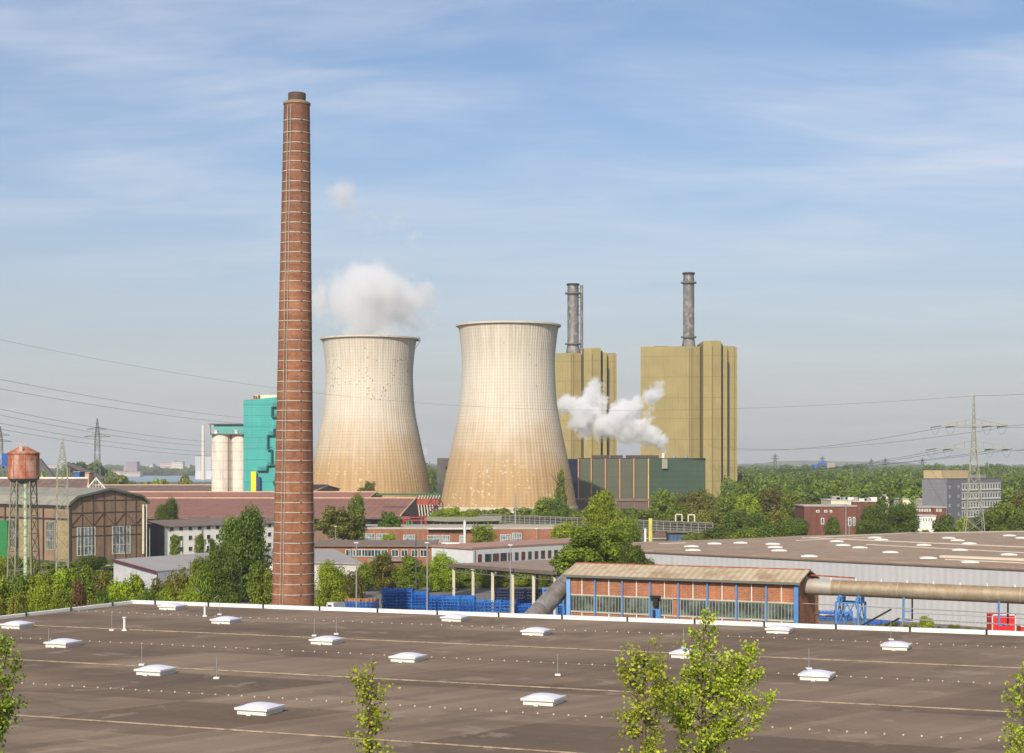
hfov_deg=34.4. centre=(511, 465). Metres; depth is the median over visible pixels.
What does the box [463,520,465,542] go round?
white flue pipe
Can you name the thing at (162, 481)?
broadleaf tree
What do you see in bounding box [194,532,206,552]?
street tree
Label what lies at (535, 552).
window
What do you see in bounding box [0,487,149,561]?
old steel hall
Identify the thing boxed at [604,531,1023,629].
grey hall
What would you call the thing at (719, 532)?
broadleaf tree
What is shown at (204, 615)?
vent pipe
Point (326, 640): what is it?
dome skylight
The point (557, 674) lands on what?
lightning rod
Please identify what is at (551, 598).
sloping duct
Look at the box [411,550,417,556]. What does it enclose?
window
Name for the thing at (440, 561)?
broadleaf tree
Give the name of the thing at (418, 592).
storage rack
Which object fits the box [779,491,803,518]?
broadleaf tree
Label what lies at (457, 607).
storage rack
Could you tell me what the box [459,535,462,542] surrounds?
window
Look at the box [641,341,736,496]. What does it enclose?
boiler house
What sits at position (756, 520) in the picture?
broadleaf tree
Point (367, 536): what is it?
window
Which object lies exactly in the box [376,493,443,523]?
conveyor trestle
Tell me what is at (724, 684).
young tree
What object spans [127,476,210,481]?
river
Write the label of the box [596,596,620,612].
window
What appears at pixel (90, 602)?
broadleaf tree
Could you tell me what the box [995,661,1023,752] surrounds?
young tree
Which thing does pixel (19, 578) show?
birch tree
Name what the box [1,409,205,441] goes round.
power cable
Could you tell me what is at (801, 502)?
broadleaf tree
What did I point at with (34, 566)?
shrub
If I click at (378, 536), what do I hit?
window
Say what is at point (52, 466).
building
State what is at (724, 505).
broadleaf tree
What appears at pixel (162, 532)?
white office house
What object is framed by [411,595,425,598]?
storage rack
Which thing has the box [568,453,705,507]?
turbine hall
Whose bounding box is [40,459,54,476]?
conveyor bridge
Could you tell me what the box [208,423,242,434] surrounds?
silo gallery
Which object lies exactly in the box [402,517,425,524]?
pipe rack
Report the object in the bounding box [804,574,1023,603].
overhead pipe
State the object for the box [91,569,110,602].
birch tree
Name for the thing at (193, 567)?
broadleaf tree
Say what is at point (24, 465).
water tower
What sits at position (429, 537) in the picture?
window
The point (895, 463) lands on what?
power cable
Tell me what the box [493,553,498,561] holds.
window
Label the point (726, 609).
window
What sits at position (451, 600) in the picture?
storage rack
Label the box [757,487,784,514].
broadleaf tree
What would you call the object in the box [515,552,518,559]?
window
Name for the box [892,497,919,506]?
flat roof block
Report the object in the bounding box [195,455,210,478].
building
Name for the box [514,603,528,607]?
storage rack
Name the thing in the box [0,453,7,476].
blue bin tower
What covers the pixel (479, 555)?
window
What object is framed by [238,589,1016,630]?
yard
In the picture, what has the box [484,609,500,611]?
storage rack
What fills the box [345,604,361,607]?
storage rack
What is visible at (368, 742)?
young tree
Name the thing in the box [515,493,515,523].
mast pole
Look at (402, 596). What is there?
storage rack
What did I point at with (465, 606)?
storage rack
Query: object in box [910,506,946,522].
red brick wing
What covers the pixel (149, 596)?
broadleaf tree
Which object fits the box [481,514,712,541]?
pipe bridge
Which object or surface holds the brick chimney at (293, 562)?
on the yard at (479, 594)
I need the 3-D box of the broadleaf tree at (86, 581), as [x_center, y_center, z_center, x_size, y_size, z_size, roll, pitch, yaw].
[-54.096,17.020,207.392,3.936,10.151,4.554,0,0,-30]
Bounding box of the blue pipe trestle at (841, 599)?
[835,595,866,625]
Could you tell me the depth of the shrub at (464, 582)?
298.50 m
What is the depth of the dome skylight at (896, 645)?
107.78 m
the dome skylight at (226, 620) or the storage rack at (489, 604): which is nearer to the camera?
the dome skylight at (226, 620)
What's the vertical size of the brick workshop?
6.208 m
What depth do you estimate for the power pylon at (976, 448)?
449.72 m
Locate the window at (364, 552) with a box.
[361,549,367,556]
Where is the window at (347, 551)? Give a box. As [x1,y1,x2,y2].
[345,549,352,555]
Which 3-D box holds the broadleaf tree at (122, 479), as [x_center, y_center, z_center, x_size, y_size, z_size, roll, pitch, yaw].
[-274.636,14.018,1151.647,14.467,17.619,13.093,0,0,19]
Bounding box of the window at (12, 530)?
[7,519,14,547]
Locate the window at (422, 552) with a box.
[420,550,425,556]
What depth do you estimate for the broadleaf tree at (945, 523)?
433.62 m
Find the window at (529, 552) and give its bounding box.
[528,551,531,558]
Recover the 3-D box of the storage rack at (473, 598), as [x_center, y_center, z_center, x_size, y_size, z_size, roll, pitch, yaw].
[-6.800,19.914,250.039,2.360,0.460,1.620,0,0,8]
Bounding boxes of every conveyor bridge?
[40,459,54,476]
[67,462,104,483]
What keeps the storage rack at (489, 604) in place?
on the storage rack at (487, 607)
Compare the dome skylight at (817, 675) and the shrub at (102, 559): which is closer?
the dome skylight at (817, 675)
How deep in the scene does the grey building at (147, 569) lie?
299.06 m
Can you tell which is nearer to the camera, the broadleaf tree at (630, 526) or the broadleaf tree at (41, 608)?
the broadleaf tree at (41, 608)
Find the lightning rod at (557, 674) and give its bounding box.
[555,654,560,675]
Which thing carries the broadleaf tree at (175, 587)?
on the yard at (479, 594)
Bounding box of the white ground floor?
[915,514,936,531]
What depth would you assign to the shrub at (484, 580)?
299.20 m
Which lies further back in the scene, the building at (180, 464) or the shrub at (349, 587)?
the building at (180, 464)
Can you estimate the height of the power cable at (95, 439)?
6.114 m
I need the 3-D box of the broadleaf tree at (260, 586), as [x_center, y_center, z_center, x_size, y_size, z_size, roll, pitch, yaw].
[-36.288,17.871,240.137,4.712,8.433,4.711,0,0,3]
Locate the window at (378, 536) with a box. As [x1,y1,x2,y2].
[376,534,387,539]
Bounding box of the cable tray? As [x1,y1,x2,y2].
[803,597,1023,625]
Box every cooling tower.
[313,335,434,512]
[439,321,577,514]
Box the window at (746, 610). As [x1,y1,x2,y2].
[738,602,764,619]
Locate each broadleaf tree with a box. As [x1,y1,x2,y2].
[0,575,22,611]
[0,576,10,612]
[0,599,21,615]
[6,589,29,614]
[12,602,34,613]
[22,581,53,611]
[25,570,56,610]
[35,587,72,611]
[37,603,50,610]
[51,567,77,598]
[61,464,76,476]
[70,460,102,477]
[70,561,97,604]
[83,595,97,605]
[87,464,107,475]
[93,588,112,604]
[103,473,115,483]
[107,577,134,602]
[111,474,128,483]
[120,595,138,600]
[122,571,150,596]
[137,589,158,600]
[151,577,171,593]
[153,477,167,483]
[154,497,178,519]
[155,585,176,600]
[161,565,191,600]
[177,475,188,483]
[183,573,194,597]
[184,479,192,483]
[186,555,213,582]
[194,591,218,602]
[200,542,245,603]
[207,502,272,601]
[246,560,272,604]
[314,505,356,539]
[346,492,366,539]
[377,511,401,526]
[425,549,460,591]
[427,470,436,492]
[431,478,436,492]
[470,522,497,542]
[531,496,556,519]
[548,524,632,573]
[549,518,576,538]
[550,497,570,522]
[577,489,621,538]
[599,513,643,541]
[616,540,656,563]
[646,488,676,520]
[660,504,692,532]
[671,492,690,515]
[679,532,708,540]
[684,488,718,518]
[694,509,724,536]
[703,526,733,539]
[709,492,738,520]
[720,508,748,533]
[727,525,763,538]
[730,493,762,515]
[744,511,767,531]
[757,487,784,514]
[757,522,777,537]
[763,508,791,527]
[773,521,801,536]
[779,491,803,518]
[782,517,805,535]
[792,500,819,514]
[795,517,809,535]
[823,516,842,534]
[852,502,894,533]
[885,501,921,532]
[931,515,957,531]
[955,517,973,531]
[971,511,1002,531]
[984,503,1005,519]
[991,500,1022,530]
[1006,510,1023,530]
[1007,490,1023,512]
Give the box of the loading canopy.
[447,560,560,614]
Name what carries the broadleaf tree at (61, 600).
on the yard at (479, 594)
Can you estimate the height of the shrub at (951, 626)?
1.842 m
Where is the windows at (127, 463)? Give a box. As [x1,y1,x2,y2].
[127,463,136,471]
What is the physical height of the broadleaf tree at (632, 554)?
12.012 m
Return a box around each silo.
[211,435,230,490]
[228,435,242,490]
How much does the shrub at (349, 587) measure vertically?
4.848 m
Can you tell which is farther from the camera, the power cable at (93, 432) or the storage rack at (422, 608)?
the power cable at (93, 432)
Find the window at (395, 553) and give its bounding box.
[392,550,398,556]
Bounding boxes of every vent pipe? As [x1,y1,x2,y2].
[121,617,126,630]
[202,605,206,616]
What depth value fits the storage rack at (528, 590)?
264.38 m
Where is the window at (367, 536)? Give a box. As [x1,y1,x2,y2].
[363,534,374,539]
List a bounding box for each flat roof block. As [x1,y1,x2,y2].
[821,496,853,504]
[851,497,876,522]
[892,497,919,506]
[916,499,921,505]
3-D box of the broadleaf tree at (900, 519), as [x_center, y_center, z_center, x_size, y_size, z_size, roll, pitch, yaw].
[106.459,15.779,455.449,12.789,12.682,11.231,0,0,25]
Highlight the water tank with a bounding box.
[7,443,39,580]
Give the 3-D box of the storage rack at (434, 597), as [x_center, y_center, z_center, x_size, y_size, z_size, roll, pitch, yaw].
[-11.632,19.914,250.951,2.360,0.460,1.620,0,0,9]
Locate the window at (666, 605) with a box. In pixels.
[652,598,672,614]
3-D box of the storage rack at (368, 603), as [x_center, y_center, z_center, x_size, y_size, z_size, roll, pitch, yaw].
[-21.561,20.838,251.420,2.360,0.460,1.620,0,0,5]
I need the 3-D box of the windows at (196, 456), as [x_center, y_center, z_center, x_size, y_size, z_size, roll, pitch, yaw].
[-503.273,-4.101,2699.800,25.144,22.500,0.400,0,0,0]
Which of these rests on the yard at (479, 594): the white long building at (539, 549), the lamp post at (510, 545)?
the lamp post at (510, 545)
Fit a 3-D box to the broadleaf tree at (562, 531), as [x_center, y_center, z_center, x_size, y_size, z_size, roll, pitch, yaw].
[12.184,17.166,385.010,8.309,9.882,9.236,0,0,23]
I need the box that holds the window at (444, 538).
[441,535,449,542]
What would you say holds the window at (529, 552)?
in the white long building at (539, 549)
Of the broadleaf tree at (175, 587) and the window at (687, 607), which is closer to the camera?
the window at (687, 607)
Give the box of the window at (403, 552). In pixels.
[401,550,407,556]
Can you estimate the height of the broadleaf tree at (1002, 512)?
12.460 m
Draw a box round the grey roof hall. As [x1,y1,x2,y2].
[0,477,115,487]
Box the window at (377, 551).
[375,549,380,554]
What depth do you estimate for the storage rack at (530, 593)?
264.34 m
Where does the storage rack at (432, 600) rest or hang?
on the storage rack at (436, 603)
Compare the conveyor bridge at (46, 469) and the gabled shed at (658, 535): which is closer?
the gabled shed at (658, 535)
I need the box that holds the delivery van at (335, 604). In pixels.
[326,602,344,606]
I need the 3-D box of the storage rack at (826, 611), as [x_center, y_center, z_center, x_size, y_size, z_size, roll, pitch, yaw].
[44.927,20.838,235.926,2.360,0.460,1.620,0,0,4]
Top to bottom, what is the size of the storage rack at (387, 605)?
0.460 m
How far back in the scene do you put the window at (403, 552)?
350.49 m
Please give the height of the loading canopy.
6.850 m
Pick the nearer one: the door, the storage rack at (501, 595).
the door
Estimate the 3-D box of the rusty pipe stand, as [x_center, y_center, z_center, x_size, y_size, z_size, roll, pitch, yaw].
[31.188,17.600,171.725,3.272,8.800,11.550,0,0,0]
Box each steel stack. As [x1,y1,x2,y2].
[565,283,582,353]
[681,272,696,345]
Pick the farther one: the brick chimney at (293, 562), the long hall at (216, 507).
the long hall at (216, 507)
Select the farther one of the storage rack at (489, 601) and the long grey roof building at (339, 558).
the long grey roof building at (339, 558)
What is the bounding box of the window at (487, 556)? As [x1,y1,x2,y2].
[485,554,490,561]
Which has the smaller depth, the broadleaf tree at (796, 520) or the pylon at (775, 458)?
the broadleaf tree at (796, 520)
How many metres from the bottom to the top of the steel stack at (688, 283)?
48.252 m
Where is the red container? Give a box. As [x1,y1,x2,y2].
[987,613,1015,630]
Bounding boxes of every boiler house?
[555,348,616,458]
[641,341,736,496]
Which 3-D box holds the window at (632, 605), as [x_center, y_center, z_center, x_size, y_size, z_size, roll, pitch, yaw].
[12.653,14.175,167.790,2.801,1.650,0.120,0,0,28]
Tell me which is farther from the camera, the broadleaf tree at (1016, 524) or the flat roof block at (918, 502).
the flat roof block at (918, 502)
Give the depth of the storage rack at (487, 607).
248.73 m
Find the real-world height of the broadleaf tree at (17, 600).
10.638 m
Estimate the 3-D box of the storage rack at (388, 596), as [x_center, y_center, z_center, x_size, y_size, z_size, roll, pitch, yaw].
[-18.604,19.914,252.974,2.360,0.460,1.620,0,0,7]
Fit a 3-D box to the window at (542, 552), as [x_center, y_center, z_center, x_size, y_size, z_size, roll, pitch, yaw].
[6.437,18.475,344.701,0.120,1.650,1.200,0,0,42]
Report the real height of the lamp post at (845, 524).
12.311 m
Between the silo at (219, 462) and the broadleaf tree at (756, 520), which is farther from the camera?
the silo at (219, 462)
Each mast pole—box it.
[415,536,416,590]
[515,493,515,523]
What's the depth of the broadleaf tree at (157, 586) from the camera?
216.23 m
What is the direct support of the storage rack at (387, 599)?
on the storage rack at (388, 602)
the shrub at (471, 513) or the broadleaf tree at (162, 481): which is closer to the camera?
the shrub at (471, 513)
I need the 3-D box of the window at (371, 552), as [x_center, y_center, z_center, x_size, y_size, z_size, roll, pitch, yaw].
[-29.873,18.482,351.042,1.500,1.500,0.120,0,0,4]
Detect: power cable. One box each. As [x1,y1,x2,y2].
[0,379,239,417]
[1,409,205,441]
[1,415,197,445]
[1,423,203,451]
[2,429,204,455]
[3,340,968,409]
[3,389,230,422]
[709,427,1004,449]
[709,450,952,471]
[710,450,1008,468]
[711,450,936,472]
[712,450,992,470]
[714,427,942,449]
[945,425,1014,427]
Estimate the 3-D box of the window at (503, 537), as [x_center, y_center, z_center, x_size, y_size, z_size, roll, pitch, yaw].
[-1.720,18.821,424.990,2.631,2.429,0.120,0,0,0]
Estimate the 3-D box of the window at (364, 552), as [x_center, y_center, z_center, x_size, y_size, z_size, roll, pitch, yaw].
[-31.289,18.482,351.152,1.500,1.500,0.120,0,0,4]
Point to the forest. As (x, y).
(896, 481)
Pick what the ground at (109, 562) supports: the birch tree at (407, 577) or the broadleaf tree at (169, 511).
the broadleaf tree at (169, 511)
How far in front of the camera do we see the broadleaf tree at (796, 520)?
448.62 m
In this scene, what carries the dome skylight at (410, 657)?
on the flat roof building at (466, 686)
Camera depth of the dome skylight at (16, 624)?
122.11 m
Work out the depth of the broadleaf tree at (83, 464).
1498.66 m
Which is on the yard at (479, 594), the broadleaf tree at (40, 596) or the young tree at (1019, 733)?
the broadleaf tree at (40, 596)
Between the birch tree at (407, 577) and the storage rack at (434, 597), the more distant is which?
the birch tree at (407, 577)
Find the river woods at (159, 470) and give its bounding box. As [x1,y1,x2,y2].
[0,463,751,483]
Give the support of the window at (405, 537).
in the brick workshop
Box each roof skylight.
[685,549,700,550]
[801,555,816,556]
[882,551,897,552]
[919,556,936,558]
[951,548,967,550]
[960,560,978,562]
[999,553,1016,554]
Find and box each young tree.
[0,630,29,752]
[343,658,400,752]
[609,637,679,752]
[659,607,781,752]
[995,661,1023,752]
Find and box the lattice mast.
[55,437,68,571]
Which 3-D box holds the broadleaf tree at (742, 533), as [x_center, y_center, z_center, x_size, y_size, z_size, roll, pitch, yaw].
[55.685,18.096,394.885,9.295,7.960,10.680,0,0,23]
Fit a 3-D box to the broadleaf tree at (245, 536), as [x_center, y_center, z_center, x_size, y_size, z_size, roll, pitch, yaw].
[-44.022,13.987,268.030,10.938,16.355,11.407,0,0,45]
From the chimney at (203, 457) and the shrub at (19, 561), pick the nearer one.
the shrub at (19, 561)
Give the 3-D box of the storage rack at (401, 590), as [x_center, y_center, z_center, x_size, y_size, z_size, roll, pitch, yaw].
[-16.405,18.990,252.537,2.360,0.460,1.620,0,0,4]
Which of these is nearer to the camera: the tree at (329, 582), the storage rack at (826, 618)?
the storage rack at (826, 618)
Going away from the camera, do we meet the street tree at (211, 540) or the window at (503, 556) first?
the window at (503, 556)
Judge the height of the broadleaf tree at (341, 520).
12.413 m
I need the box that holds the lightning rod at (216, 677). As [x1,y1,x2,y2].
[213,656,219,678]
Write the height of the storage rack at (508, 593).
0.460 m
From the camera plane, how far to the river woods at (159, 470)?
3750.33 m
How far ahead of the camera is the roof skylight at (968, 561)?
232.06 m
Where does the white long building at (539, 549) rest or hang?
on the ground at (109, 562)
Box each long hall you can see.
[86,484,339,490]
[128,491,382,496]
[146,497,425,542]
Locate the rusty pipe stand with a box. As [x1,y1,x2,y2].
[814,595,838,623]
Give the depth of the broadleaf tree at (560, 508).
543.92 m
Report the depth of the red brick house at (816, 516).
479.61 m
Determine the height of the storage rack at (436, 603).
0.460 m
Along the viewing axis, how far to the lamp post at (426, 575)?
245.92 m
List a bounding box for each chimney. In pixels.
[201,425,204,479]
[272,91,314,605]
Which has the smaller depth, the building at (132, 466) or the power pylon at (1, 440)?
the power pylon at (1, 440)
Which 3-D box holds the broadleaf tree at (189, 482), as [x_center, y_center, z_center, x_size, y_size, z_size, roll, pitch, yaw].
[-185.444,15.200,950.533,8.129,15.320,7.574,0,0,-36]
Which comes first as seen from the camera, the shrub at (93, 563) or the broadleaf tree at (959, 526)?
the shrub at (93, 563)
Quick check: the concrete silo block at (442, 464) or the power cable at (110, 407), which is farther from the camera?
the concrete silo block at (442, 464)
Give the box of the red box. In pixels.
[1017,625,1023,630]
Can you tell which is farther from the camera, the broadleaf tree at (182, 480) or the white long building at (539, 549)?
the broadleaf tree at (182, 480)
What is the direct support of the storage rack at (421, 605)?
on the storage rack at (422, 608)
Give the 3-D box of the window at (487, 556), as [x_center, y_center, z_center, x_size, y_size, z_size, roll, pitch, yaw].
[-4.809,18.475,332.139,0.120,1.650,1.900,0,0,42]
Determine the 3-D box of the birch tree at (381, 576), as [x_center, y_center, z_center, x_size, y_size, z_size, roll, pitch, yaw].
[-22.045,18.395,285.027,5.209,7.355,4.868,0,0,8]
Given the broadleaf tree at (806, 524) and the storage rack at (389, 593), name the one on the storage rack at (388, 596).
the storage rack at (389, 593)
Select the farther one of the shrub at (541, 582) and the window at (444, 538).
the window at (444, 538)
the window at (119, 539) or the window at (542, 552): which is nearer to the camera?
the window at (542, 552)
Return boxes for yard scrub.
[40,507,999,586]
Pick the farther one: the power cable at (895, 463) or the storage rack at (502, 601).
the power cable at (895, 463)
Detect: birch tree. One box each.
[10,570,34,607]
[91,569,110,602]
[137,585,159,599]
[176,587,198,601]
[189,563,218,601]
[368,551,397,589]
[395,554,425,590]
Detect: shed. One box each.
[73,471,85,476]
[85,472,94,486]
[636,524,665,541]
[666,531,687,540]
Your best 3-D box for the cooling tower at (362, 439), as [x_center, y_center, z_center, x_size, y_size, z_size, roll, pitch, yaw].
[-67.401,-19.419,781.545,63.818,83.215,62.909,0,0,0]
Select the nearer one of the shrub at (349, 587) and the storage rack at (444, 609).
the storage rack at (444, 609)
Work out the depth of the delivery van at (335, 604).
237.31 m
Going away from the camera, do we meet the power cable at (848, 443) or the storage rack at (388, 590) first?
the storage rack at (388, 590)
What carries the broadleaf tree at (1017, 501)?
on the ground at (109, 562)
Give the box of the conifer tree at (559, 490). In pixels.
[549,468,573,516]
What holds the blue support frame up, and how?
on the yard at (479, 594)
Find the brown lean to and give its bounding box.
[368,557,402,571]
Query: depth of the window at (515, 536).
424.95 m
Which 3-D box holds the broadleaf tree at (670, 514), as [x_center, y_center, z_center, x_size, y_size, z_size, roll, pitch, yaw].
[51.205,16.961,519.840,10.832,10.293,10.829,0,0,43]
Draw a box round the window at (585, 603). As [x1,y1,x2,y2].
[571,595,593,611]
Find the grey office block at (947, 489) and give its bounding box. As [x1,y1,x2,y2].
[922,470,1000,527]
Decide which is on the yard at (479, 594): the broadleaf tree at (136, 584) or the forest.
the broadleaf tree at (136, 584)
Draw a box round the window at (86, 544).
[77,526,95,555]
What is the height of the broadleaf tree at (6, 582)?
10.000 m
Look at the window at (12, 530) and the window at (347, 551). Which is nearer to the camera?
the window at (347, 551)
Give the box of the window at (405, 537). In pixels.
[403,535,414,539]
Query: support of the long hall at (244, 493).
on the ground at (109, 562)
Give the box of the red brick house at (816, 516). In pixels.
[794,504,856,534]
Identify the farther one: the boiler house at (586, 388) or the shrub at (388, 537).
the boiler house at (586, 388)
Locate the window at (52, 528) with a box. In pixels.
[46,521,54,549]
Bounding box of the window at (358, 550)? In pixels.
[355,549,361,556]
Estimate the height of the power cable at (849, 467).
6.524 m
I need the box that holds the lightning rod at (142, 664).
[139,644,144,665]
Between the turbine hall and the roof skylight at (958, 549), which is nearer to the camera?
the roof skylight at (958, 549)
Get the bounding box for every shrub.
[0,555,12,577]
[8,556,23,579]
[22,557,38,576]
[70,577,87,606]
[74,554,102,570]
[96,555,107,566]
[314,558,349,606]
[342,570,366,597]
[354,561,377,590]
[364,481,375,490]
[381,533,395,539]
[430,509,444,516]
[441,506,462,516]
[451,576,477,587]
[462,509,477,516]
[475,571,496,587]
[494,572,512,586]
[514,572,535,586]
[535,574,552,585]
[884,621,899,626]
[918,615,934,627]
[947,623,960,628]
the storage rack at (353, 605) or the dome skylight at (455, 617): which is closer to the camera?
the dome skylight at (455, 617)
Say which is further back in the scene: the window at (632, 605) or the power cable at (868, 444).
the power cable at (868, 444)
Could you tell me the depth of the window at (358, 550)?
351.26 m
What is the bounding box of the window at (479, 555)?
[478,554,481,561]
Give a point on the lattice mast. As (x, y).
(57, 507)
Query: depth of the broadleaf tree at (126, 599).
183.61 m
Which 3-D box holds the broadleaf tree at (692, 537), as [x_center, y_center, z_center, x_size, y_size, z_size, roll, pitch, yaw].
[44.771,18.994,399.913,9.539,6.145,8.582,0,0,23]
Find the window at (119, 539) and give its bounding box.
[112,525,130,553]
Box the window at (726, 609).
[709,600,735,617]
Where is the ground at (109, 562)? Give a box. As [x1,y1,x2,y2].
[1,475,858,589]
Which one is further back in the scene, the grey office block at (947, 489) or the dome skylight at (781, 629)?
the grey office block at (947, 489)
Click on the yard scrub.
(639, 515)
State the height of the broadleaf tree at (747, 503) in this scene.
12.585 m
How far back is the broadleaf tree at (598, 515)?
348.40 m
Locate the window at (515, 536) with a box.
[512,533,520,540]
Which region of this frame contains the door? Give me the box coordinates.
[651,609,661,617]
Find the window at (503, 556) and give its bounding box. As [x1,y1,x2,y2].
[500,553,506,560]
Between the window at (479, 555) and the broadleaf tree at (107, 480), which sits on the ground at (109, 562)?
the broadleaf tree at (107, 480)
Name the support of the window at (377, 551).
in the brick row
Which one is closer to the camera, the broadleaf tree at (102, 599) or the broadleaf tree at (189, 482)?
the broadleaf tree at (102, 599)
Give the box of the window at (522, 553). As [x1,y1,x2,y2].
[521,552,524,559]
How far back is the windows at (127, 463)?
3499.45 m
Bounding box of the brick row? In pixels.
[314,540,438,565]
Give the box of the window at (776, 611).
[768,603,793,620]
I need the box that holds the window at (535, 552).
[534,551,537,558]
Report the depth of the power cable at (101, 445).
512.18 m
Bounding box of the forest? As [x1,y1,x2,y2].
[720,463,1023,514]
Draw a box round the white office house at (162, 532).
[147,517,273,555]
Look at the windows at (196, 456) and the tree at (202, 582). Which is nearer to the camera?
the tree at (202, 582)
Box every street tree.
[169,535,180,554]
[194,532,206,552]
[205,537,216,552]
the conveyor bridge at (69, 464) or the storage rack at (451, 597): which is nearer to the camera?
the storage rack at (451, 597)
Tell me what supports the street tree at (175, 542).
on the ground at (109, 562)
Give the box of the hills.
[46,461,1012,466]
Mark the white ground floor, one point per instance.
(926, 521)
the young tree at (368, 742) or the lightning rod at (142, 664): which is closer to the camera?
the young tree at (368, 742)
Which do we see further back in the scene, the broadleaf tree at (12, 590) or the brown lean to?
the brown lean to
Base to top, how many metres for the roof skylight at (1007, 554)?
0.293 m
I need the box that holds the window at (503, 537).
[500,534,509,540]
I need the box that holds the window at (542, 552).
[541,551,544,558]
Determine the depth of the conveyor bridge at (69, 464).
698.90 m
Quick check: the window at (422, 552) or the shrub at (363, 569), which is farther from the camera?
the window at (422, 552)
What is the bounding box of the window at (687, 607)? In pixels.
[680,599,705,616]
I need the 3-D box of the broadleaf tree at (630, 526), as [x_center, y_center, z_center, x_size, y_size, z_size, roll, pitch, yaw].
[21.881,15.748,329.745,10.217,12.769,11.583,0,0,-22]
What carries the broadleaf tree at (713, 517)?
on the ground at (109, 562)
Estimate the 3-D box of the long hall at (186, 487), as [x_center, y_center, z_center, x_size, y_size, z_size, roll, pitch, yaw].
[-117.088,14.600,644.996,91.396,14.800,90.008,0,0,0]
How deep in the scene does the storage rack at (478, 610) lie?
249.24 m
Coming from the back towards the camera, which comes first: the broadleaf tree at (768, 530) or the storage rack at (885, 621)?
the broadleaf tree at (768, 530)
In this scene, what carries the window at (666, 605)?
in the industrial building at (755, 594)
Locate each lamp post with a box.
[354,542,358,607]
[425,542,428,609]
[508,544,511,612]
[845,503,846,534]
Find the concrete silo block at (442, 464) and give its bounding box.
[437,458,448,505]
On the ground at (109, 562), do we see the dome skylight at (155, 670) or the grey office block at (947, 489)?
the grey office block at (947, 489)
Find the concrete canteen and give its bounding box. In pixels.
[424,516,501,523]
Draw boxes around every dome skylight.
[0,621,34,628]
[43,638,81,647]
[134,664,177,675]
[157,603,187,609]
[210,616,241,623]
[234,702,284,715]
[309,636,344,644]
[389,652,426,662]
[440,614,469,621]
[520,627,552,635]
[521,693,565,705]
[669,648,701,658]
[765,625,794,633]
[798,669,835,680]
[880,641,911,650]
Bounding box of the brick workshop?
[360,524,560,544]
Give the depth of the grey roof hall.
463.64 m
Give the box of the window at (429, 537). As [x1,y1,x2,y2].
[427,535,439,542]
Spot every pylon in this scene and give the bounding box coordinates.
[0,426,11,476]
[84,418,110,483]
[771,454,778,467]
[918,457,926,467]
[926,396,1011,531]
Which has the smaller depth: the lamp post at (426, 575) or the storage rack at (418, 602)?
the lamp post at (426, 575)
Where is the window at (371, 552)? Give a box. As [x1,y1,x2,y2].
[368,549,374,556]
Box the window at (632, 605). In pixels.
[624,597,648,613]
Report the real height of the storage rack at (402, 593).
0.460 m
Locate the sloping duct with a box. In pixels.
[524,568,568,614]
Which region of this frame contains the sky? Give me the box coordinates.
[0,0,1023,466]
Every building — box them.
[0,600,1023,752]
[47,465,63,468]
[112,553,244,589]
[120,472,142,476]
[125,461,139,471]
[159,462,171,468]
[174,461,184,468]
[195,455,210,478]
[243,395,276,490]
[264,548,363,589]
[430,538,570,574]
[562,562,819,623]
[576,498,649,511]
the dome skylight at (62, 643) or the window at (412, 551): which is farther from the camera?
the window at (412, 551)
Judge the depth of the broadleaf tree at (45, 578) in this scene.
213.60 m
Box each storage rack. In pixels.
[345,598,361,601]
[345,601,361,604]
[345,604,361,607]
[361,604,378,607]
[362,598,378,601]
[362,601,378,604]
[381,588,398,591]
[381,598,397,600]
[381,601,397,603]
[382,592,397,594]
[382,595,397,597]
[382,604,397,606]
[396,588,412,591]
[396,595,413,597]
[396,598,412,600]
[396,601,413,603]
[396,604,412,607]
[397,592,412,594]
[411,592,425,594]
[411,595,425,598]
[411,598,425,601]
[411,601,425,604]
[411,604,425,607]
[411,607,425,609]
[428,595,443,598]
[428,599,443,601]
[428,602,442,604]
[428,605,443,607]
[442,599,457,602]
[442,605,458,608]
[443,595,457,598]
[443,608,459,610]
[458,596,475,599]
[458,599,474,602]
[458,608,474,611]
[459,595,475,597]
[459,605,474,608]
[469,599,485,602]
[469,602,483,605]
[469,605,483,608]
[469,608,483,611]
[484,603,499,605]
[484,606,499,608]
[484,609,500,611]
[485,599,501,602]
[494,588,509,591]
[495,591,509,594]
[495,594,509,596]
[495,597,509,599]
[500,599,516,602]
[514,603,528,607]
[525,588,540,591]
[525,592,540,594]
[819,610,834,613]
[819,617,834,619]
[838,617,852,620]
[867,620,881,623]
[881,620,899,623]
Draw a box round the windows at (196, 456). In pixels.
[196,456,210,469]
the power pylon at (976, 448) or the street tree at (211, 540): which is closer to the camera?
the street tree at (211, 540)
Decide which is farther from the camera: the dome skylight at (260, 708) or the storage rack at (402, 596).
the storage rack at (402, 596)
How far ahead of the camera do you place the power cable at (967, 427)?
447.39 m

